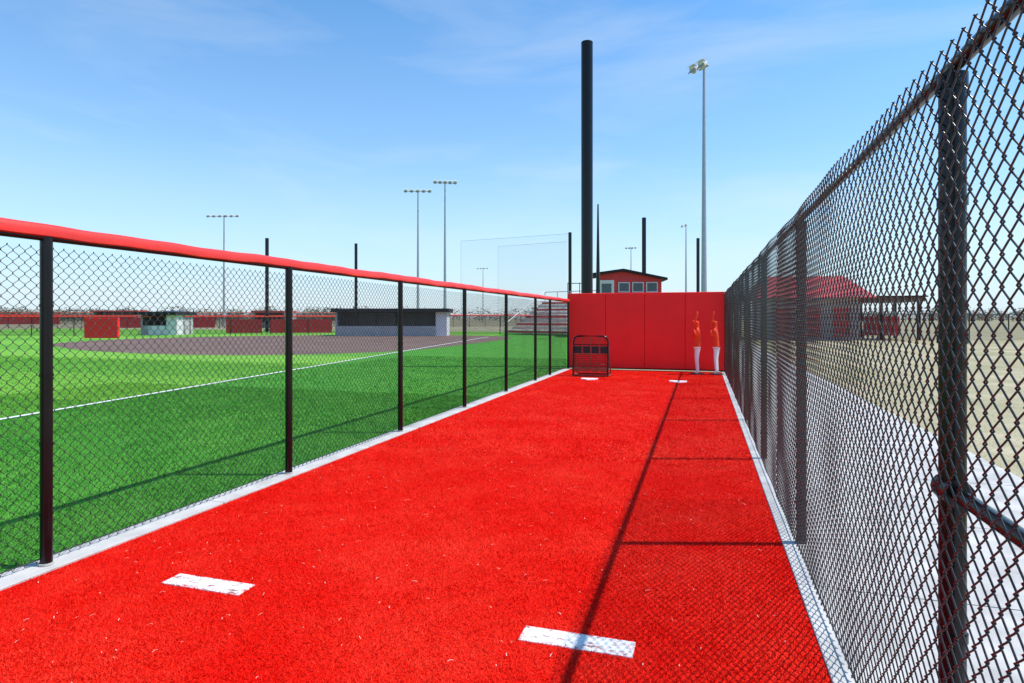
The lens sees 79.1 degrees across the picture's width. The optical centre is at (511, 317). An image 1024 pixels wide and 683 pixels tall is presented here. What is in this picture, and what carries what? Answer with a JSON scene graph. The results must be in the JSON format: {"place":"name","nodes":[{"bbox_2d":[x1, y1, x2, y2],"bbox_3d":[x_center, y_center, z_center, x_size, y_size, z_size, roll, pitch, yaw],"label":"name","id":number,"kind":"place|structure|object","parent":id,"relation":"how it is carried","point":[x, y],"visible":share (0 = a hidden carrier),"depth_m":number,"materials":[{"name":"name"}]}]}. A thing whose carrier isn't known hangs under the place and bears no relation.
{"place":"outdoors","nodes":[
{"label":"outdoors","id":0,"kind":"place"},
{"bbox_2d":[207,214,238,326],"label":"stadium light tower","id":1,"kind":"structure","parent":0,"point":[223,216],"depth_m":116.86,"materials":[{"name":"metal"}]},
{"bbox_2d":[53,335,508,354],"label":"infield dirt","id":2,"kind":"structure","parent":0,"point":[207,344],"depth_m":37.76,"materials":[{"name":"soil"}]},
{"bbox_2d":[331,308,452,335],"bbox_3d":[-10.848,0.385,56.900,10.500,2.470,3.800,0,0,0],"label":"dugout","id":3,"kind":"object","parent":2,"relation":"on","point":[432,321],"visible":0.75,"depth_m":55.60,"materials":[{"name":"metal"}]},
{"bbox_2d":[404,189,431,307],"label":"stadium light tower","id":4,"kind":"structure","parent":0,"point":[417,191],"depth_m":93.86,"materials":[{"name":"metal"}]},
{"bbox_2d":[433,180,456,307],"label":"stadium light tower","id":5,"kind":"structure","parent":0,"point":[444,182],"depth_m":87.85,"materials":[{"name":"metal"}]},
{"bbox_2d":[477,267,487,321],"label":"stadium light tower","id":6,"kind":"structure","parent":0,"point":[482,306],"depth_m":239.91,"materials":[{"name":"metal"}]},
{"bbox_2d":[0,318,1023,477],"bbox_3d":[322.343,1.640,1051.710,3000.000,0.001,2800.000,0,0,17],"label":"ground","id":7,"kind":"structure","parent":0,"point":[1008,387],"depth_m":18.66,"materials":[{"name":"beige plant"}]},
{"bbox_2d":[90,310,147,317],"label":"dugout","id":8,"kind":"object","parent":7,"relation":"on","point":[109,312],"visible":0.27,"depth_m":150.20,"materials":[{"name":"black metal"}]},
{"bbox_2d":[0,312,334,324],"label":"chain link fence","id":9,"kind":"object","parent":7,"relation":"on","point":[19,320],"visible":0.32,"depth_m":151.52,"materials":[{"name":"red plastic"}]},
{"bbox_2d":[0,315,545,328],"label":"chain link fence","id":10,"kind":"object","parent":7,"relation":"on","point":[126,323],"visible":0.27,"depth_m":97.21,"materials":[{"name":"red plastic"}]},
{"bbox_2d":[251,311,297,327],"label":"dugout","id":11,"kind":"object","parent":7,"relation":"on","point":[270,313],"visible":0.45,"depth_m":105.01,"materials":[{"name":"black metal"}]},
{"bbox_2d":[0,329,566,572],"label":"green turf","id":12,"kind":"structure","parent":7,"relation":"on","point":[11,518],"depth_m":10.39,"materials":[{"name":"green carpet"}]},
{"bbox_2d":[84,318,119,337],"bbox_3d":[-33.065,0.800,50.000,2.700,1.640,0.300,0,0,0],"label":"padded screen","id":13,"kind":"object","parent":12,"relation":"on","point":[95,328],"visible":0.7,"depth_m":49.85,"materials":[{"name":"red plastic"}]},
{"bbox_2d":[134,311,196,334],"bbox_3d":[-33.387,0.445,59.900,3.900,2.350,3.800,0,0,0],"label":"dugout","id":14,"kind":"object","parent":12,"relation":"on","point":[176,327],"depth_m":58.60,"materials":[{"name":"metal"}]},
{"bbox_2d":[0,316,334,335],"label":"outfield fence","id":15,"kind":"object","parent":12,"relation":"on","point":[248,323],"visible":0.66,"depth_m":62.98,"materials":[{"name":"red plastic"}]},
{"bbox_2d":[0,337,484,419],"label":"foul line","id":16,"kind":"object","parent":12,"relation":"on","point":[192,386],"visible":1,"depth_m":13.93,"materials":[{"name":"white paint"}]},
{"bbox_2d":[265,238,268,331],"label":"net pole","id":17,"kind":"object","parent":12,"relation":"on","point":[267,280],"visible":0.69,"depth_m":69.84,"materials":[{"name":"metal"}]},
{"bbox_2d":[354,243,357,307],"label":"net pole","id":18,"kind":"object","parent":12,"relation":"on","point":[355,261],"visible":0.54,"depth_m":74.85,"materials":[{"name":"metal"}]},
{"bbox_2d":[450,314,565,329],"bbox_3d":[-0.310,0.644,61.199,13.103,1.952,0.568,0,0,-27],"label":"chain link fence","id":19,"kind":"object","parent":12,"relation":"on","point":[496,315],"visible":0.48,"depth_m":60.38,"materials":[{"name":"red plastic"}]},
{"bbox_2d":[508,290,595,334],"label":"bleachers","id":20,"kind":"object","parent":12,"relation":"on","point":[539,322],"visible":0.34,"depth_m":60.88,"materials":[{"name":"metal"}]},
{"bbox_2d":[568,232,571,293],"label":"net pole","id":21,"kind":"object","parent":12,"relation":"on","point":[569,260],"visible":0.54,"depth_m":65.91,"materials":[{"name":"metal"}]},
{"bbox_2d":[567,283,580,298],"bbox_3d":[5.713,-0.680,52.369,2.060,4.600,0.080,0,0,5],"label":"balcony rail","id":22,"kind":"object","parent":12,"relation":"on","point":[572,283],"visible":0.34,"depth_m":52.39,"materials":[{"name":"grey metal"}]},
{"bbox_2d":[596,204,599,292],"bbox_3d":[5.826,-3.045,42.000,0.640,9.330,0.640,0,0,17],"label":"net pole","id":23,"kind":"object","parent":12,"relation":"on","point":[597,271],"visible":0.55,"depth_m":41.92,"materials":[{"name":"metal"}]},
{"bbox_2d":[600,279,661,292],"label":"walls and windows","id":24,"kind":"structure","parent":12,"relation":"on","point":[629,285],"depth_m":51.91,"materials":[{"name":"red metal"}]},
{"bbox_2d":[593,269,667,281],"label":"roof","id":25,"kind":"structure","parent":24,"relation":"on","point":[621,274],"depth_m":51.97,"materials":[{"name":"red metal"}]},
{"bbox_2d":[642,217,645,272],"bbox_3d":[11.923,-3.720,56.000,0.608,10.680,0.608,0,0,17],"label":"net pole","id":26,"kind":"object","parent":12,"relation":"on","point":[643,244],"visible":0.44,"depth_m":55.83,"materials":[{"name":"metal"}]},
{"bbox_2d":[0,369,569,590],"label":"concrete kerb","id":27,"kind":"structure","parent":7,"relation":"on","point":[19,575],"depth_m":5.22,"materials":[{"name":"grey concrete"}]},
{"bbox_2d":[0,217,569,576],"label":"chain link fence","id":28,"kind":"object","parent":27,"relation":"on","point":[46,235],"visible":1,"depth_m":5.50,"materials":[{"name":"black metal"}]},
{"bbox_2d":[0,369,830,682],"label":"red turf","id":29,"kind":"structure","parent":7,"relation":"on","point":[568,495],"depth_m":3.98,"materials":[{"name":"red carpet"}]},
{"bbox_2d":[161,574,254,595],"bbox_3d":[-1.847,1.624,3.767,0.570,0.022,0.148,0,0,17],"label":"pitching rubber","id":30,"kind":"object","parent":29,"relation":"on","point":[209,584],"visible":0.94,"depth_m":3.75,"materials":[{"name":"white rubber"}]},
{"bbox_2d":[16,406,785,682],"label":"straw debris","id":31,"kind":"object","parent":29,"relation":"on","point":[377,577],"visible":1,"depth_m":3.78,"materials":[{"name":"beige plant"}]},
{"bbox_2d":[518,626,635,658],"bbox_3d":[0.323,1.624,3.102,0.570,0.022,0.148,0,0,17],"label":"pitching rubber","id":32,"kind":"object","parent":29,"relation":"on","point":[597,644],"visible":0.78,"depth_m":3.09,"materials":[{"name":"white rubber"}]},
{"bbox_2d":[581,378,597,379],"bbox_3d":[2.019,1.611,16.314,0.432,0.029,0.420,0,0,17],"label":"home plate","id":33,"kind":"object","parent":29,"relation":"on","point":[589,378],"visible":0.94,"depth_m":16.36,"materials":[{"name":"white rubber"}]},
{"bbox_2d":[572,335,611,376],"bbox_3d":[2.251,1.042,17.412,1.009,1.136,0.666,0,0,17],"label":"pitching target net","id":34,"kind":"object","parent":29,"relation":"on","point":[599,349],"visible":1,"depth_m":17.20,"materials":[{"name":"black plastic"}]},
{"bbox_2d":[669,380,686,382],"bbox_3d":[4.190,1.611,15.649,0.432,0.029,0.420,0,0,17],"label":"home plate","id":35,"kind":"object","parent":29,"relation":"on","point":[677,381],"visible":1,"depth_m":15.58,"materials":[{"name":"white rubber"}]},
{"bbox_2d":[690,311,703,374],"bbox_3d":[5.326,0.714,17.822,0.400,1.812,0.400,0,0,7],"label":"batting dummy","id":36,"kind":"object","parent":29,"relation":"on","point":[696,335],"visible":1,"depth_m":17.74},
{"bbox_2d":[709,311,723,374],"bbox_3d":[5.862,0.714,17.762,0.400,1.812,0.400,0,0,32],"label":"batting dummy","id":37,"kind":"object","parent":29,"relation":"on","point":[715,337],"visible":1,"depth_m":17.70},
{"bbox_2d":[0,305,1023,321],"bbox_3d":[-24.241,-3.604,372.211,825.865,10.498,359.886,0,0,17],"label":"distant trees","id":38,"kind":"object","parent":7,"relation":"on","point":[980,316],"visible":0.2,"depth_m":325.40,"materials":[{"name":"brown plant"}]},
{"bbox_2d":[581,40,592,292],"bbox_3d":[2.492,-3.770,20.600,0.624,10.780,0.624,0,0,17],"label":"net pole","id":39,"kind":"object","parent":7,"relation":"on","point":[586,166],"visible":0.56,"depth_m":20.43,"materials":[{"name":"metal"}]},
{"bbox_2d":[569,367,723,370],"bbox_3d":[4.157,0.420,19.383,4.850,2.380,0.050,0,0,17],"label":"backing","id":40,"kind":"object","parent":7,"relation":"on","point":[656,369],"visible":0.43,"depth_m":19.25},
{"bbox_2d":[568,293,605,367],"bbox_3d":[2.392,0.390,19.829,1.206,2.360,0.120,0,0,17],"label":"pad","id":41,"kind":"object","parent":40,"relation":"attached to","point":[587,315],"visible":0.77,"depth_m":19.76,"materials":[{"name":"red plastic"}]},
{"bbox_2d":[606,293,644,368],"bbox_3d":[3.551,0.390,19.474,1.206,2.360,0.120,0,0,17],"label":"pad","id":42,"kind":"object","parent":40,"relation":"attached to","point":[625,324],"visible":1,"depth_m":19.40,"materials":[{"name":"red plastic"}]},
{"bbox_2d":[645,292,684,368],"bbox_3d":[4.711,0.390,19.119,1.206,2.360,0.120,0,0,17],"label":"pad","id":43,"kind":"object","parent":40,"relation":"attached to","point":[664,330],"visible":1,"depth_m":19.05,"materials":[{"name":"red plastic"}]},
{"bbox_2d":[685,292,724,369],"bbox_3d":[5.870,0.390,18.764,1.206,2.360,0.120,0,0,17],"label":"pad","id":44,"kind":"object","parent":40,"relation":"attached to","point":[705,305],"visible":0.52,"depth_m":18.72,"materials":[{"name":"red plastic"}]},
{"bbox_2d":[696,238,699,291],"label":"net pole","id":45,"kind":"object","parent":7,"relation":"on","point":[697,264],"visible":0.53,"depth_m":69.87,"materials":[{"name":"metal"}]},
{"bbox_2d":[721,371,880,682],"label":"concrete kerb","id":46,"kind":"structure","parent":7,"relation":"on","point":[836,665],"depth_m":3.67,"materials":[{"name":"grey concrete"}]},
{"bbox_2d":[724,0,1023,682],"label":"chain link fence","id":47,"kind":"object","parent":46,"relation":"on","point":[952,489],"visible":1,"depth_m":2.10,"materials":[{"name":"black metal"}]},
{"bbox_2d":[768,313,1008,340],"bbox_3d":[61.009,0.657,41.225,87.740,1.926,7.813,0,0,6],"label":"chain link fence","id":48,"kind":"object","parent":7,"relation":"on","point":[929,323],"visible":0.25,"depth_m":43.27,"materials":[{"name":"grey metal"}]},
{"bbox_2d":[860,295,927,339],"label":"picnic pavilion","id":49,"kind":"structure","parent":7,"relation":"on","point":[906,298],"depth_m":48.30,"materials":[{"name":"black metal"}]},
{"bbox_2d":[0,0,1023,318],"label":"sky","id":50,"kind":"structure","parent":0,"point":[310,122],"materials":[{"name":"blue"}]},
{"bbox_2d":[681,224,687,291],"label":"stadium light tower","id":51,"kind":"structure","parent":0,"point":[685,258],"depth_m":128.90,"materials":[{"name":"metal"}]},
{"bbox_2d":[687,57,708,291],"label":"stadium light tower","id":52,"kind":"structure","parent":0,"point":[702,65],"depth_m":47.88,"materials":[{"name":"metal"}]},
{"bbox_2d":[751,276,875,339],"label":"concession building","id":53,"kind":"structure","parent":0,"point":[857,298],"depth_m":45.82,"materials":[{"name":"red metal"}]},
{"bbox_2d":[739,342,1023,682],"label":"sidewalk","id":54,"kind":"structure","parent":0,"point":[1008,488],"depth_m":4.41,"materials":[{"name":"concrete"}]}
]}

